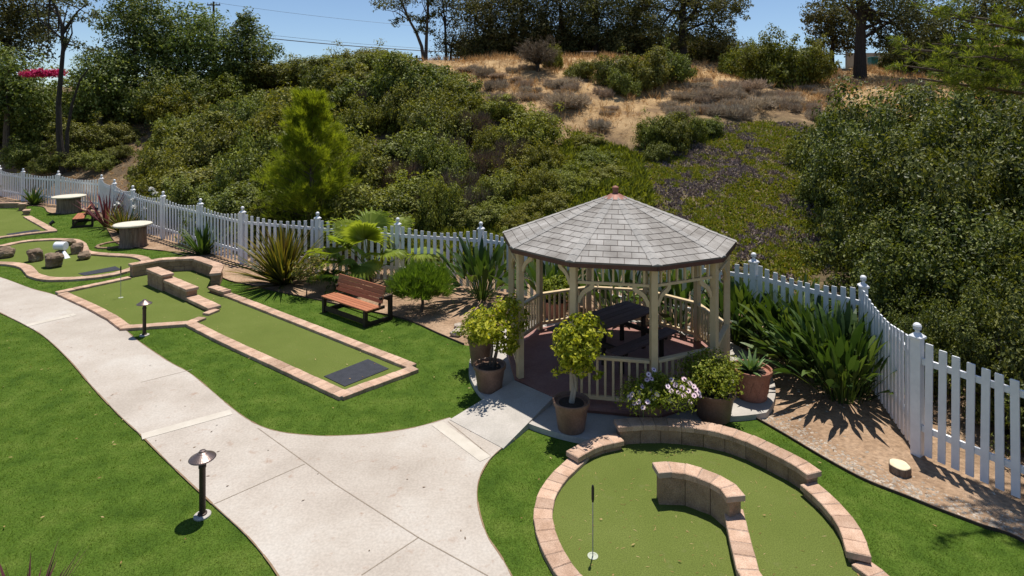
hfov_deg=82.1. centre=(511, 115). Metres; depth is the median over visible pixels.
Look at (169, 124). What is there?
scrub bush
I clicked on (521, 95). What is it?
dry brush
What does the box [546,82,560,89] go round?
dry brush
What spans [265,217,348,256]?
scrub bush
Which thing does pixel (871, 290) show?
hedge bush
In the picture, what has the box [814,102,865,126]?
scrub bush
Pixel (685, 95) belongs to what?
dry brush
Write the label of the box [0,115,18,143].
scrub bush
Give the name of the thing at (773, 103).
dry brush
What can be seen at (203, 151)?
scrub bush
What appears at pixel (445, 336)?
lawn edging
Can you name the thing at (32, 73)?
bougainvillea
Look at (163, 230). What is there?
picket fence
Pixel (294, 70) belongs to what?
scrub bush
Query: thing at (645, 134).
scrub bush
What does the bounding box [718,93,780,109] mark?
dry brush
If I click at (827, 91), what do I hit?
dry brush
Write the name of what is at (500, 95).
dry brush
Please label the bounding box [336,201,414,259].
scrub bush
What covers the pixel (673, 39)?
scrub bush
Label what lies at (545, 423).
pavilion slab
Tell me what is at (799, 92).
dry brush
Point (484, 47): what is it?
scrub bush
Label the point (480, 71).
dry brush
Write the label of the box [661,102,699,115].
dry brush
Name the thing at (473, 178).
twiggy bush
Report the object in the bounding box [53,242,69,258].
drum obstacle
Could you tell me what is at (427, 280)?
feathery bush
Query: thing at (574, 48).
scrub bush
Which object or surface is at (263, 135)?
scrub bush
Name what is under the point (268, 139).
scrub bush
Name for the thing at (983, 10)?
tree
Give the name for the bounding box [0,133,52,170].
scrub bush
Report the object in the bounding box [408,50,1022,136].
dry grass
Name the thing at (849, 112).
hedge bush
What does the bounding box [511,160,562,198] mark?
scrub bush
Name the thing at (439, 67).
scrub bush
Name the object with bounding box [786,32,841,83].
scrub bush
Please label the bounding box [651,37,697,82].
scrub bush
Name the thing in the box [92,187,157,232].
agapanthus
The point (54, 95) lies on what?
scrub bush
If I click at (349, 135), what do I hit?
scrub bush
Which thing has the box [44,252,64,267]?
rock
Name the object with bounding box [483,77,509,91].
dry brush
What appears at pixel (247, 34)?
tree
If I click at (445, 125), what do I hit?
scrub bush
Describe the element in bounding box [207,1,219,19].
power pole
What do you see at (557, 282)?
potted plant
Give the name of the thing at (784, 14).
sky
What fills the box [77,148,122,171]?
scrub bush
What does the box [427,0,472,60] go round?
tree
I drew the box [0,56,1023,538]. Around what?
ground
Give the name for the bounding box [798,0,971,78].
tree
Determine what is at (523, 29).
tree
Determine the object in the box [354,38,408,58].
scrub bush
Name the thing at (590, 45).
scrub bush
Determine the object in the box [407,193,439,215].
twiggy bush
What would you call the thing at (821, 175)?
hedge bush
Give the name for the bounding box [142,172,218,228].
scrub bush
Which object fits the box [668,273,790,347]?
bird of paradise
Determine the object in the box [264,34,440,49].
power line
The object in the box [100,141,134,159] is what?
scrub bush
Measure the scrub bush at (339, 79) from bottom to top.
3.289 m
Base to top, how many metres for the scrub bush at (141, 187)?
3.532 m
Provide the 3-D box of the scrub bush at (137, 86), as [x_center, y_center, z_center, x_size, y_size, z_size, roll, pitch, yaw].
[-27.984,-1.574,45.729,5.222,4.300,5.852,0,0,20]
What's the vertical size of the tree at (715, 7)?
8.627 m
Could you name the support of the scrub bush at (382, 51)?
on the ground at (880, 442)
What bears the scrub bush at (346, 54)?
on the ground at (880, 442)
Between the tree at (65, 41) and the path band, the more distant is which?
the tree at (65, 41)
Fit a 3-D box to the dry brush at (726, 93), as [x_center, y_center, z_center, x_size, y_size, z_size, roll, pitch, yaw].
[12.395,-1.368,36.555,4.210,1.532,3.765,0,0,26]
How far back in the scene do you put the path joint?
7.60 m
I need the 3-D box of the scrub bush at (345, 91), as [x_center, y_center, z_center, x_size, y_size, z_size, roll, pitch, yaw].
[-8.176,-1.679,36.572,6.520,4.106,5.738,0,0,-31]
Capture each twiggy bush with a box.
[348,85,378,116]
[375,155,428,188]
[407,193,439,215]
[429,133,472,155]
[436,165,481,191]
[451,106,496,144]
[459,181,504,211]
[466,144,507,180]
[489,93,525,121]
[492,134,528,162]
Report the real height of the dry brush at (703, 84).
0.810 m
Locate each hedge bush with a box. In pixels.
[780,126,935,250]
[783,74,988,174]
[790,102,919,179]
[795,186,1002,304]
[796,88,1006,237]
[814,111,1023,300]
[814,196,1023,334]
[829,259,943,327]
[858,77,1023,145]
[871,71,1023,186]
[889,298,978,399]
[901,124,1023,226]
[901,277,1023,456]
[943,67,1023,126]
[968,221,1023,313]
[970,148,1023,279]
[970,250,1023,430]
[1004,375,1023,426]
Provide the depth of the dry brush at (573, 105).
33.81 m
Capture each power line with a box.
[214,2,452,28]
[262,37,454,52]
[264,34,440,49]
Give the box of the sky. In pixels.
[0,0,1023,86]
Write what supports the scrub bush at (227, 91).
on the ground at (880, 442)
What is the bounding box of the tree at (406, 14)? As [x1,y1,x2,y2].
[369,0,424,60]
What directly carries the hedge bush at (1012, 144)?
on the ground at (880, 442)
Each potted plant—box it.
[452,310,491,365]
[465,292,530,393]
[535,274,569,319]
[551,311,612,434]
[668,346,743,424]
[731,349,772,402]
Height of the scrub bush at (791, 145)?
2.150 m
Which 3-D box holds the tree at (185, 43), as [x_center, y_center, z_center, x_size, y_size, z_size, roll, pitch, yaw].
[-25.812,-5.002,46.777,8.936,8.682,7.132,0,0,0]
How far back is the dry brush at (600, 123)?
31.25 m
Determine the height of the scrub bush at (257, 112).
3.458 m
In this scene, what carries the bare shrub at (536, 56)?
on the ground at (880, 442)
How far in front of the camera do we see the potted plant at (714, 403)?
9.35 m
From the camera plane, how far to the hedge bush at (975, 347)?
9.54 m
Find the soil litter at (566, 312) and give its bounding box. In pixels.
[114,236,1014,521]
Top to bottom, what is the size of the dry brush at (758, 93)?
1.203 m
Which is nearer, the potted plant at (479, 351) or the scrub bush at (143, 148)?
the potted plant at (479, 351)
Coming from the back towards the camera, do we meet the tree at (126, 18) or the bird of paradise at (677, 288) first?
the tree at (126, 18)
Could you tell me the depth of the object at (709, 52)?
49.24 m
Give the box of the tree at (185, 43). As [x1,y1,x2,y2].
[129,0,244,85]
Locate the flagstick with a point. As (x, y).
(592, 555)
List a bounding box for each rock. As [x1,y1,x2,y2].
[0,246,15,258]
[26,248,43,261]
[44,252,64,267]
[60,239,75,245]
[70,242,83,254]
[77,251,90,259]
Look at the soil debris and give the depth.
10.38 m
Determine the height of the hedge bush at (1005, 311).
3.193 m
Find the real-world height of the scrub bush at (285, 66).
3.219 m
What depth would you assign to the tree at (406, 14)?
47.89 m
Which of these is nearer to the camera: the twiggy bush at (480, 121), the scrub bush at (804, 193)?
the scrub bush at (804, 193)
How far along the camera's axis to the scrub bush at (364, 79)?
37.92 m
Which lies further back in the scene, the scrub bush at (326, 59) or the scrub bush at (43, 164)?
the scrub bush at (326, 59)
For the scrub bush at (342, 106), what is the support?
on the ground at (880, 442)
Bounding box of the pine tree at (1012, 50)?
[883,0,1023,101]
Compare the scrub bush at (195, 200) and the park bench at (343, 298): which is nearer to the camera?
the park bench at (343, 298)
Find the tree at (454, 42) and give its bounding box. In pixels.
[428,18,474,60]
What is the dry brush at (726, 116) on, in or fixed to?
on the ground at (880, 442)
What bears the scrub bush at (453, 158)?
on the ground at (880, 442)
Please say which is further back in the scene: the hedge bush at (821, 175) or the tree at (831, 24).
the tree at (831, 24)
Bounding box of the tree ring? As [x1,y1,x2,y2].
[94,240,118,248]
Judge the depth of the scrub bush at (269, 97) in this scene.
38.89 m
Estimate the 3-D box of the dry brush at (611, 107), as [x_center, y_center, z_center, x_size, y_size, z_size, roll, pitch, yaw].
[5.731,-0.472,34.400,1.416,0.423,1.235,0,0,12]
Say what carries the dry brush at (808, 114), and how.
on the ground at (880, 442)
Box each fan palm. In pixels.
[302,206,445,281]
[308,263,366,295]
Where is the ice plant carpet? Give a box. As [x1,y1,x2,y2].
[633,120,830,290]
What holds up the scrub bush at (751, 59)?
on the ground at (880, 442)
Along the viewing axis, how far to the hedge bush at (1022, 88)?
23.58 m
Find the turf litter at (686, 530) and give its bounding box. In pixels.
[554,445,836,574]
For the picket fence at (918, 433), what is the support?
on the ground at (880, 442)
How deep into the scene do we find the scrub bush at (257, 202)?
21.77 m
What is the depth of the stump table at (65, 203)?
30.04 m
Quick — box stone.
[449,328,463,336]
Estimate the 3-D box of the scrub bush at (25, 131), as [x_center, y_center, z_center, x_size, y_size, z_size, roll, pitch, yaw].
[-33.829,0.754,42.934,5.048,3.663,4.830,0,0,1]
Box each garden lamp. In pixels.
[136,299,152,336]
[188,449,215,520]
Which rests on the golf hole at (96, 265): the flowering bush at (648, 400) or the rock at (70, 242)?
the rock at (70, 242)
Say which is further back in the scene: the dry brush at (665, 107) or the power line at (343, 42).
the power line at (343, 42)
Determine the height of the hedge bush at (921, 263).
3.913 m
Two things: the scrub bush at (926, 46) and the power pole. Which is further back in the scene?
the power pole
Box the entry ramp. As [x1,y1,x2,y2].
[450,380,552,449]
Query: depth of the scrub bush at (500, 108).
31.85 m
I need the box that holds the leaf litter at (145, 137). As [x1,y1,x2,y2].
[0,122,151,199]
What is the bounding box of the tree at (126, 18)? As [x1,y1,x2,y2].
[88,0,192,88]
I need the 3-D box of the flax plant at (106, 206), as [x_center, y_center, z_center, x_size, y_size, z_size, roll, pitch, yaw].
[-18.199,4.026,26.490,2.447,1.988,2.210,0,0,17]
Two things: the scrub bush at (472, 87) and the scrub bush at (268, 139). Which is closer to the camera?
the scrub bush at (268, 139)
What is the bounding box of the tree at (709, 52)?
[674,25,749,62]
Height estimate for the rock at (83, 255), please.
0.293 m
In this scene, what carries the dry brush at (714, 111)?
on the ground at (880, 442)
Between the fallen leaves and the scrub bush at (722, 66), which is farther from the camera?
the scrub bush at (722, 66)
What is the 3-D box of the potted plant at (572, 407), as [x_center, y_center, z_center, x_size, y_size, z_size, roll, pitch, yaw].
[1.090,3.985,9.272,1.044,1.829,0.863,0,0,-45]
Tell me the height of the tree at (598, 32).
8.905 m
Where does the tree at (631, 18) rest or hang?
on the ground at (880, 442)
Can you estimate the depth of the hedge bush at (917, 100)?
21.36 m
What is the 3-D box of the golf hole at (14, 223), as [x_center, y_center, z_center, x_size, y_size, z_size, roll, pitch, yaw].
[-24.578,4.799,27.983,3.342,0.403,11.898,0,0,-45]
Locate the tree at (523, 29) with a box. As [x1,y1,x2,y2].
[493,0,564,54]
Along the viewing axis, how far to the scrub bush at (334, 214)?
21.43 m
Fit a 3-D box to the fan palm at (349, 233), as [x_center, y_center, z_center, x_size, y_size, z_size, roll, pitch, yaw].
[-4.101,3.932,17.615,4.205,2.136,2.829,0,0,20]
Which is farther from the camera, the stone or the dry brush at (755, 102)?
the dry brush at (755, 102)
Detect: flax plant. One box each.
[73,186,128,226]
[218,221,339,291]
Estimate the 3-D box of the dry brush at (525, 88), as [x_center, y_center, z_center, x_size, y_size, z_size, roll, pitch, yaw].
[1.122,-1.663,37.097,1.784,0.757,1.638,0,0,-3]
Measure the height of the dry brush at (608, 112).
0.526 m
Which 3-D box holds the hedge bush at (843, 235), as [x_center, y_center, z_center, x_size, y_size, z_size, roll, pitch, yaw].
[9.431,3.464,14.588,3.622,3.421,3.747,0,0,-27]
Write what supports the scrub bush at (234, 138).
on the ground at (880, 442)
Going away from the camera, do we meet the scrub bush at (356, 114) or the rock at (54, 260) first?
the rock at (54, 260)
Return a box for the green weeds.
[369,129,657,273]
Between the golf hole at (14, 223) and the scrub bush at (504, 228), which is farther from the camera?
the golf hole at (14, 223)
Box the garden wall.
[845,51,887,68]
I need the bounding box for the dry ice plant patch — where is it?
[633,121,828,294]
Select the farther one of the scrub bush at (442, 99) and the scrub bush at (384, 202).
the scrub bush at (442, 99)
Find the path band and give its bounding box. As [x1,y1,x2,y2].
[25,313,490,460]
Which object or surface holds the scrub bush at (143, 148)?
on the ground at (880, 442)
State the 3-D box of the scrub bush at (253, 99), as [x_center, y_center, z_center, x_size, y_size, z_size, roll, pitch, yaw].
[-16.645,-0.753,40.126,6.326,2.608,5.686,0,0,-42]
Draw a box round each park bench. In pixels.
[72,205,97,227]
[321,274,392,327]
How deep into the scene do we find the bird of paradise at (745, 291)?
12.76 m
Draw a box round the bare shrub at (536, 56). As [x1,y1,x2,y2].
[513,35,560,71]
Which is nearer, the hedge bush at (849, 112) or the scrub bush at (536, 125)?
the hedge bush at (849, 112)
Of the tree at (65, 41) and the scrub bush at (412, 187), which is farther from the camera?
the tree at (65, 41)
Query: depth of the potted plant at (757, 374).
10.06 m
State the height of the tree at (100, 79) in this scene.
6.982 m
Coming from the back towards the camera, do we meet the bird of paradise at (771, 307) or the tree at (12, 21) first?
the tree at (12, 21)
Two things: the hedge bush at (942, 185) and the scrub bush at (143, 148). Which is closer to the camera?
the hedge bush at (942, 185)
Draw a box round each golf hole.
[0,202,56,238]
[0,238,150,281]
[55,256,418,400]
[533,417,888,575]
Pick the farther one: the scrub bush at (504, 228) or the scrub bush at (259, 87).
the scrub bush at (259, 87)
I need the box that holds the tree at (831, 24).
[799,0,873,63]
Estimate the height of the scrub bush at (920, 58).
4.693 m
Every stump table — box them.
[51,194,86,213]
[112,221,152,248]
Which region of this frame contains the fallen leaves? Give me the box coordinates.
[3,229,935,575]
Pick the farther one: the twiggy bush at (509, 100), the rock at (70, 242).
the twiggy bush at (509, 100)
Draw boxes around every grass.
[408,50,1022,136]
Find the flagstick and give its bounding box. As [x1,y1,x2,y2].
[587,485,597,559]
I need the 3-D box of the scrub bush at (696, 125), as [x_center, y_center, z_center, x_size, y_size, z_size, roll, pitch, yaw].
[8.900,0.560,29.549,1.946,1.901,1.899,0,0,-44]
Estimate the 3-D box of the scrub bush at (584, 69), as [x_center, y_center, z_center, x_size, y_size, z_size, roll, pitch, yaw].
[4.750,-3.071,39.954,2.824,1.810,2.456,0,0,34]
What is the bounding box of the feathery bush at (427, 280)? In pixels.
[384,257,457,311]
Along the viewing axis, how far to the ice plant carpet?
22.86 m
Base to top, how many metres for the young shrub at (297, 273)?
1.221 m
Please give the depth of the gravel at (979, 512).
8.15 m
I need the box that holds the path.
[0,277,510,575]
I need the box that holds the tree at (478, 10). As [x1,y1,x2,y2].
[447,0,531,57]
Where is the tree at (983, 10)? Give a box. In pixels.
[920,0,1023,66]
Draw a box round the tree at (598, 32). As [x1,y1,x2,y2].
[554,0,635,55]
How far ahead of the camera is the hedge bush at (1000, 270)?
11.48 m
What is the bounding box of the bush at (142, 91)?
[107,66,220,128]
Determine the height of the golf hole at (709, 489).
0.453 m
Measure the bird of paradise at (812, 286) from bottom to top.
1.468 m
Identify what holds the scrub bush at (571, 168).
on the ground at (880, 442)
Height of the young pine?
6.045 m
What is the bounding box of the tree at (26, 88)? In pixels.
[0,42,68,155]
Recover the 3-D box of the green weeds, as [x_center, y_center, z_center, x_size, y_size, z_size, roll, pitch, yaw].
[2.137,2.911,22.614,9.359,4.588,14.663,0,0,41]
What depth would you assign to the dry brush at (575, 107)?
33.95 m
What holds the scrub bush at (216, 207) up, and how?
on the ground at (880, 442)
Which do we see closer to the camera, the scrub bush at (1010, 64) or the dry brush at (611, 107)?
the dry brush at (611, 107)
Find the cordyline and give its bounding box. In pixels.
[0,539,88,575]
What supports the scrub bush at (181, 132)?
on the ground at (880, 442)
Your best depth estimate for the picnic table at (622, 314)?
11.78 m
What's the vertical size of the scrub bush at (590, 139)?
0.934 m
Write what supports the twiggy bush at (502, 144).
on the ground at (880, 442)
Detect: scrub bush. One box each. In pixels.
[0,85,52,123]
[0,102,92,145]
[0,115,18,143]
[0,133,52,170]
[4,171,30,193]
[25,152,58,175]
[34,77,108,121]
[40,111,119,151]
[51,144,90,170]
[61,90,145,125]
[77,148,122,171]
[95,120,146,144]
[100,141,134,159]
[116,148,198,217]
[120,73,178,115]
[123,149,179,182]
[127,134,196,189]
[130,132,168,160]
[135,81,212,122]
[141,110,237,158]
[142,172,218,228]
[147,160,260,193]
[148,103,204,141]
[166,114,244,170]
[174,187,264,244]
[177,64,257,108]
[187,178,235,208]
[190,134,226,165]
[204,90,258,115]
[205,124,285,199]
[209,78,272,132]
[210,180,282,223]
[213,71,262,92]
[219,88,287,109]
[219,184,277,226]
[221,114,284,152]
[226,213,282,250]
[232,54,297,88]
[233,123,280,169]
[242,81,346,149]
[246,90,290,121]
[247,196,307,243]
[254,125,297,162]
[259,86,303,105]
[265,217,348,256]
[275,54,331,84]
[277,53,309,83]
[284,54,348,84]
[297,58,359,91]
[306,62,368,93]
[306,166,373,241]
[309,121,377,161]
[317,131,373,205]
[318,168,419,219]
[324,41,370,60]
[325,88,364,117]
[326,112,364,143]
[328,54,393,110]
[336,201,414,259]
[338,92,400,137]
[341,145,407,192]
[349,52,387,73]
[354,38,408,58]
[356,70,374,82]
[361,197,440,232]
[363,59,470,80]
[364,168,442,217]
[366,49,452,107]
[372,47,416,62]
[372,58,439,129]
[372,127,448,169]
[397,82,474,143]
[399,113,465,180]
[399,169,480,212]
[412,172,464,231]
[423,75,486,120]
[425,132,478,183]
[434,66,485,100]
[443,196,500,230]
[452,27,493,59]
[463,33,509,56]
[467,191,524,225]
[469,93,534,122]
[469,124,514,156]
[472,165,521,203]
[485,142,539,180]
[487,226,508,254]
[490,101,573,149]
[493,201,543,230]
[500,41,528,55]
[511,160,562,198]
[517,136,572,170]
[523,187,574,212]
[529,159,593,178]
[541,44,563,68]
[551,171,599,196]
[558,28,587,55]
[562,59,594,79]
[570,132,610,147]
[572,143,626,166]
[578,160,633,180]
[582,35,607,54]
[588,43,629,85]
[600,10,627,53]
[606,65,642,96]
[607,44,674,92]
[620,37,676,57]
[630,108,674,148]
[640,140,676,161]
[649,110,693,154]
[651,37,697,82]
[661,22,678,56]
[680,109,708,141]
[687,28,707,62]
[703,115,727,135]
[715,36,756,74]
[726,22,795,83]
[753,32,825,89]
[779,127,818,165]
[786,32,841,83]
[792,176,820,204]
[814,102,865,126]
[874,35,935,72]
[904,16,963,72]
[931,24,990,73]
[972,32,1023,74]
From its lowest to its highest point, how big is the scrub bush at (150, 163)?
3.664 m
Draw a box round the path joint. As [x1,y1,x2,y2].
[143,369,490,575]
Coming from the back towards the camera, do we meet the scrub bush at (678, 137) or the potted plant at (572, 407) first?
the scrub bush at (678, 137)
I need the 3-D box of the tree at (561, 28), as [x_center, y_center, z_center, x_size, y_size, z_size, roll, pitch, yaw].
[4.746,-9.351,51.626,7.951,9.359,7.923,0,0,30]
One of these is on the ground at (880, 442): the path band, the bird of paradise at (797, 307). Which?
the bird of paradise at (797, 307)
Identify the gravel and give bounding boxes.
[761,411,1023,537]
[773,379,1023,536]
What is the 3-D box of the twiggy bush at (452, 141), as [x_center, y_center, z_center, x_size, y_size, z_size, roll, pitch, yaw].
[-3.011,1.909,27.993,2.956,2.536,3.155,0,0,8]
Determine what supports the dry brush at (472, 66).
on the ground at (880, 442)
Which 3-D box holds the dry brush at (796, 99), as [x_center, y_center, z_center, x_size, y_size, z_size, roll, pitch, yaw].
[16.229,-0.927,35.256,3.569,1.068,2.512,0,0,-7]
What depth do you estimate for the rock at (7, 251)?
20.58 m
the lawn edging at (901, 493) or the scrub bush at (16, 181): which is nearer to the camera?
the lawn edging at (901, 493)
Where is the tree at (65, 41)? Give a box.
[20,0,103,173]
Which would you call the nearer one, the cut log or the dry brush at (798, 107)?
the cut log
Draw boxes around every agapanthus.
[19,187,51,204]
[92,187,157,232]
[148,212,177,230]
[162,217,230,254]
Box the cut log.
[889,458,911,477]
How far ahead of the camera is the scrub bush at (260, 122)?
32.00 m
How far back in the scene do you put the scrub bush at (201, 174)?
27.26 m
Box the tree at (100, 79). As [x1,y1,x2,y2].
[45,44,143,130]
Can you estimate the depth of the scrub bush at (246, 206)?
23.58 m
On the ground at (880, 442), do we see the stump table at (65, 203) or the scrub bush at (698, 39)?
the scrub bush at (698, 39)
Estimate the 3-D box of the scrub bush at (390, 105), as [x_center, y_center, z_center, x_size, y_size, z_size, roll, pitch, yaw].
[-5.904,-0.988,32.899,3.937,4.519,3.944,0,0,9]
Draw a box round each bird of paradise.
[435,234,534,301]
[488,259,597,301]
[566,269,663,308]
[618,269,709,329]
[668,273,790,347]
[688,268,803,345]
[719,279,830,358]
[730,290,868,377]
[740,299,936,404]
[763,272,858,311]
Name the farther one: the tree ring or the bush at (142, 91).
the bush at (142, 91)
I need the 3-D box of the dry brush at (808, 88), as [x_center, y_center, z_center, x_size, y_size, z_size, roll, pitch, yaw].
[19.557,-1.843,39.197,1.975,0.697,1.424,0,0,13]
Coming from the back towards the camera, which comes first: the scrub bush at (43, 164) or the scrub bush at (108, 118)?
the scrub bush at (108, 118)
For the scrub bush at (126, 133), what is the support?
on the ground at (880, 442)
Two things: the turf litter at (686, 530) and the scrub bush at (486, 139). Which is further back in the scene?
the scrub bush at (486, 139)
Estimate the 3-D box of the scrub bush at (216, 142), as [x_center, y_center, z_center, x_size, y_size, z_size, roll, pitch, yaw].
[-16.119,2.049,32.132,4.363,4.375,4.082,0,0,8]
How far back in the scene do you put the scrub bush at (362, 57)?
46.56 m
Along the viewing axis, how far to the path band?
9.28 m
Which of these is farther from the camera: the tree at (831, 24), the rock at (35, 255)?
the tree at (831, 24)
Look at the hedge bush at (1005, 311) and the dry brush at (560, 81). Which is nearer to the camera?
the hedge bush at (1005, 311)
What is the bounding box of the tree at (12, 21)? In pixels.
[0,0,76,132]
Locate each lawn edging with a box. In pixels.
[37,206,463,344]
[756,417,1023,542]
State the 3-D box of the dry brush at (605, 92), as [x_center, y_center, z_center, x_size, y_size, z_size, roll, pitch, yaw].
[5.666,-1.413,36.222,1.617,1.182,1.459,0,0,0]
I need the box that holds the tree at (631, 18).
[595,0,674,56]
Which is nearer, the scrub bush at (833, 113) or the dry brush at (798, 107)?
the scrub bush at (833, 113)
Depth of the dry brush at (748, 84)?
37.33 m
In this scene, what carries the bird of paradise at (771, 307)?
on the ground at (880, 442)
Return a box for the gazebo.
[503,186,736,416]
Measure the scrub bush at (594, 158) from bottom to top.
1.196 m
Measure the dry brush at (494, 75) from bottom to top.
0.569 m
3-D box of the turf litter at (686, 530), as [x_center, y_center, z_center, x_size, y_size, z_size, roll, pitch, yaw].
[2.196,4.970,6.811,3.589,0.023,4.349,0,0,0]
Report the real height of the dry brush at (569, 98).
1.444 m
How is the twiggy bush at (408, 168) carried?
on the ground at (880, 442)
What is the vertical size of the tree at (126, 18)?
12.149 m
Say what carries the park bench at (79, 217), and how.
on the lawn at (532, 564)
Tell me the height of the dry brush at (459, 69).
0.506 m
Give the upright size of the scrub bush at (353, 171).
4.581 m
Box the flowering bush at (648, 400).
[614,367,701,417]
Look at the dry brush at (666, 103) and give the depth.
34.00 m
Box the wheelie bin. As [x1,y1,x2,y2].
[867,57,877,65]
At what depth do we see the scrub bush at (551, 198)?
20.99 m
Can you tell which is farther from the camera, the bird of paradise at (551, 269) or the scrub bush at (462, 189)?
the scrub bush at (462, 189)
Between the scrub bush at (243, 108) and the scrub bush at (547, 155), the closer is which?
the scrub bush at (547, 155)
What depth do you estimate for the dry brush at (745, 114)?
32.65 m
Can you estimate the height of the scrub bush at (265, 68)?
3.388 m
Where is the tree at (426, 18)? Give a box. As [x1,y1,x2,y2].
[413,0,439,58]
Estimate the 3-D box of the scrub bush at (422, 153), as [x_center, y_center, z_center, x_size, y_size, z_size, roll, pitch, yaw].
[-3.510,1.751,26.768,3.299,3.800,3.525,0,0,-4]
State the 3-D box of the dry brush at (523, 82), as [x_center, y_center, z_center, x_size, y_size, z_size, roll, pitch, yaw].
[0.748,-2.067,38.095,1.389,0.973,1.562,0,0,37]
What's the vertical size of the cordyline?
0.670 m
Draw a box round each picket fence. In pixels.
[0,165,99,210]
[99,175,477,286]
[477,222,858,368]
[857,275,1023,497]
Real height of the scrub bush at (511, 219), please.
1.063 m
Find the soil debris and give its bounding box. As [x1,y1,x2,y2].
[50,211,1006,530]
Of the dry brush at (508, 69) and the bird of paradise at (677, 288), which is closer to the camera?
the bird of paradise at (677, 288)
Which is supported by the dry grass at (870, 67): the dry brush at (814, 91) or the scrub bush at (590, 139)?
the dry brush at (814, 91)
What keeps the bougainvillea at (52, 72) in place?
attached to the tree at (100, 79)
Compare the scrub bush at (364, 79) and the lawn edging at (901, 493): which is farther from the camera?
the scrub bush at (364, 79)
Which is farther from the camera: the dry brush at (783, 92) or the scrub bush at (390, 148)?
the dry brush at (783, 92)
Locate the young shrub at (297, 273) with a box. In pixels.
[284,253,325,296]
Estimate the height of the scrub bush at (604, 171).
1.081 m
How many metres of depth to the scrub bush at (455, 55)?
54.20 m
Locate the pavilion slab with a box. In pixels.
[469,315,775,443]
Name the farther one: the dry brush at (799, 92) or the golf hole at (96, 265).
the dry brush at (799, 92)
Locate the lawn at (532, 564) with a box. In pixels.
[0,206,1023,575]
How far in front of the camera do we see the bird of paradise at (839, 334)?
10.34 m
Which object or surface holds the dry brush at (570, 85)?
on the ground at (880, 442)
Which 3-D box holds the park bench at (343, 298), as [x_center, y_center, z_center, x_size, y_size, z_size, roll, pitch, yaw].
[-3.889,4.555,14.690,1.866,0.865,0.802,0,0,39]
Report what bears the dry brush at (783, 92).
on the ground at (880, 442)
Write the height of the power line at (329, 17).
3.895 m
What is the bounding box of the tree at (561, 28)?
[524,0,608,52]
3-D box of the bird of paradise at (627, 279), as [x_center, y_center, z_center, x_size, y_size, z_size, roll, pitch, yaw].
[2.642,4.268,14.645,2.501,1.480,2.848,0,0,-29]
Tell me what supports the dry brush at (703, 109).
on the ground at (880, 442)
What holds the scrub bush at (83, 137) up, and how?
on the ground at (880, 442)
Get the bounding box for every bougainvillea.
[17,67,49,77]
[39,68,67,78]
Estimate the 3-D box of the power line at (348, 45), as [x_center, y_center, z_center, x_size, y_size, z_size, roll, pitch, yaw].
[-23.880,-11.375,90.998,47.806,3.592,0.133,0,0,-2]
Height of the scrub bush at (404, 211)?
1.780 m
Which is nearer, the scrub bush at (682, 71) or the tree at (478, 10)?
the scrub bush at (682, 71)
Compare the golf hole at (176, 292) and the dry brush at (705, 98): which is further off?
the dry brush at (705, 98)
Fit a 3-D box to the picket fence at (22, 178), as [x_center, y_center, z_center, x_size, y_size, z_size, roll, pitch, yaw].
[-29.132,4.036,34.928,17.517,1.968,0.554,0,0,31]
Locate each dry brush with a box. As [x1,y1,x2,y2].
[455,66,474,71]
[463,64,476,72]
[471,64,496,77]
[480,72,509,77]
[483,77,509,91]
[485,91,506,96]
[485,91,516,100]
[487,117,498,125]
[504,66,518,72]
[514,79,534,86]
[515,91,552,100]
[516,63,535,70]
[517,83,542,92]
[539,89,593,109]
[541,76,585,86]
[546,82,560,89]
[551,98,579,109]
[558,81,581,90]
[570,103,583,108]
[586,117,614,129]
[592,86,615,97]
[599,109,616,114]
[601,105,620,109]
[657,99,680,108]
[660,105,674,112]
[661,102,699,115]
[664,90,719,100]
[666,109,690,117]
[675,93,699,98]
[679,81,715,87]
[680,84,743,99]
[692,93,716,102]
[693,77,712,81]
[697,104,719,113]
[702,101,755,118]
[713,78,773,90]
[718,79,727,85]
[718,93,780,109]
[718,107,736,117]
[728,81,744,90]
[731,106,753,119]
[732,91,748,97]
[749,88,778,96]
[760,93,807,104]
[765,99,782,107]
[771,98,803,112]
[775,89,794,97]
[787,91,803,95]
[792,85,816,91]
[803,102,823,110]
[804,107,822,120]
[808,90,820,94]
[818,88,836,97]
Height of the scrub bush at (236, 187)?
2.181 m
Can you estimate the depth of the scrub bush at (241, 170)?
25.48 m
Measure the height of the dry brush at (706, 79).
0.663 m
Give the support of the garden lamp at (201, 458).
on the lawn at (532, 564)
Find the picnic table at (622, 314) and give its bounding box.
[547,301,677,374]
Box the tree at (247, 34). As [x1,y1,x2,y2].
[205,6,286,94]
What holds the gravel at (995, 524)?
on the ground at (880, 442)
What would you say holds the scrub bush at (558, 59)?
on the ground at (880, 442)
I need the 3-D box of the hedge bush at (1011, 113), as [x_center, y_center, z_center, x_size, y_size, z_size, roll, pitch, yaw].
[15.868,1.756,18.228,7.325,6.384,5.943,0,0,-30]
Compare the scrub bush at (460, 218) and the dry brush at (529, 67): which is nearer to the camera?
the scrub bush at (460, 218)
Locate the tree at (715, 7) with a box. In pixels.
[631,0,753,60]
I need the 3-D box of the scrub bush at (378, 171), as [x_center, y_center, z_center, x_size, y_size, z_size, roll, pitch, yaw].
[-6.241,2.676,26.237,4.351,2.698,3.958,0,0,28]
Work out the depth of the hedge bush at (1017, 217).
12.17 m
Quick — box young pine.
[249,87,363,229]

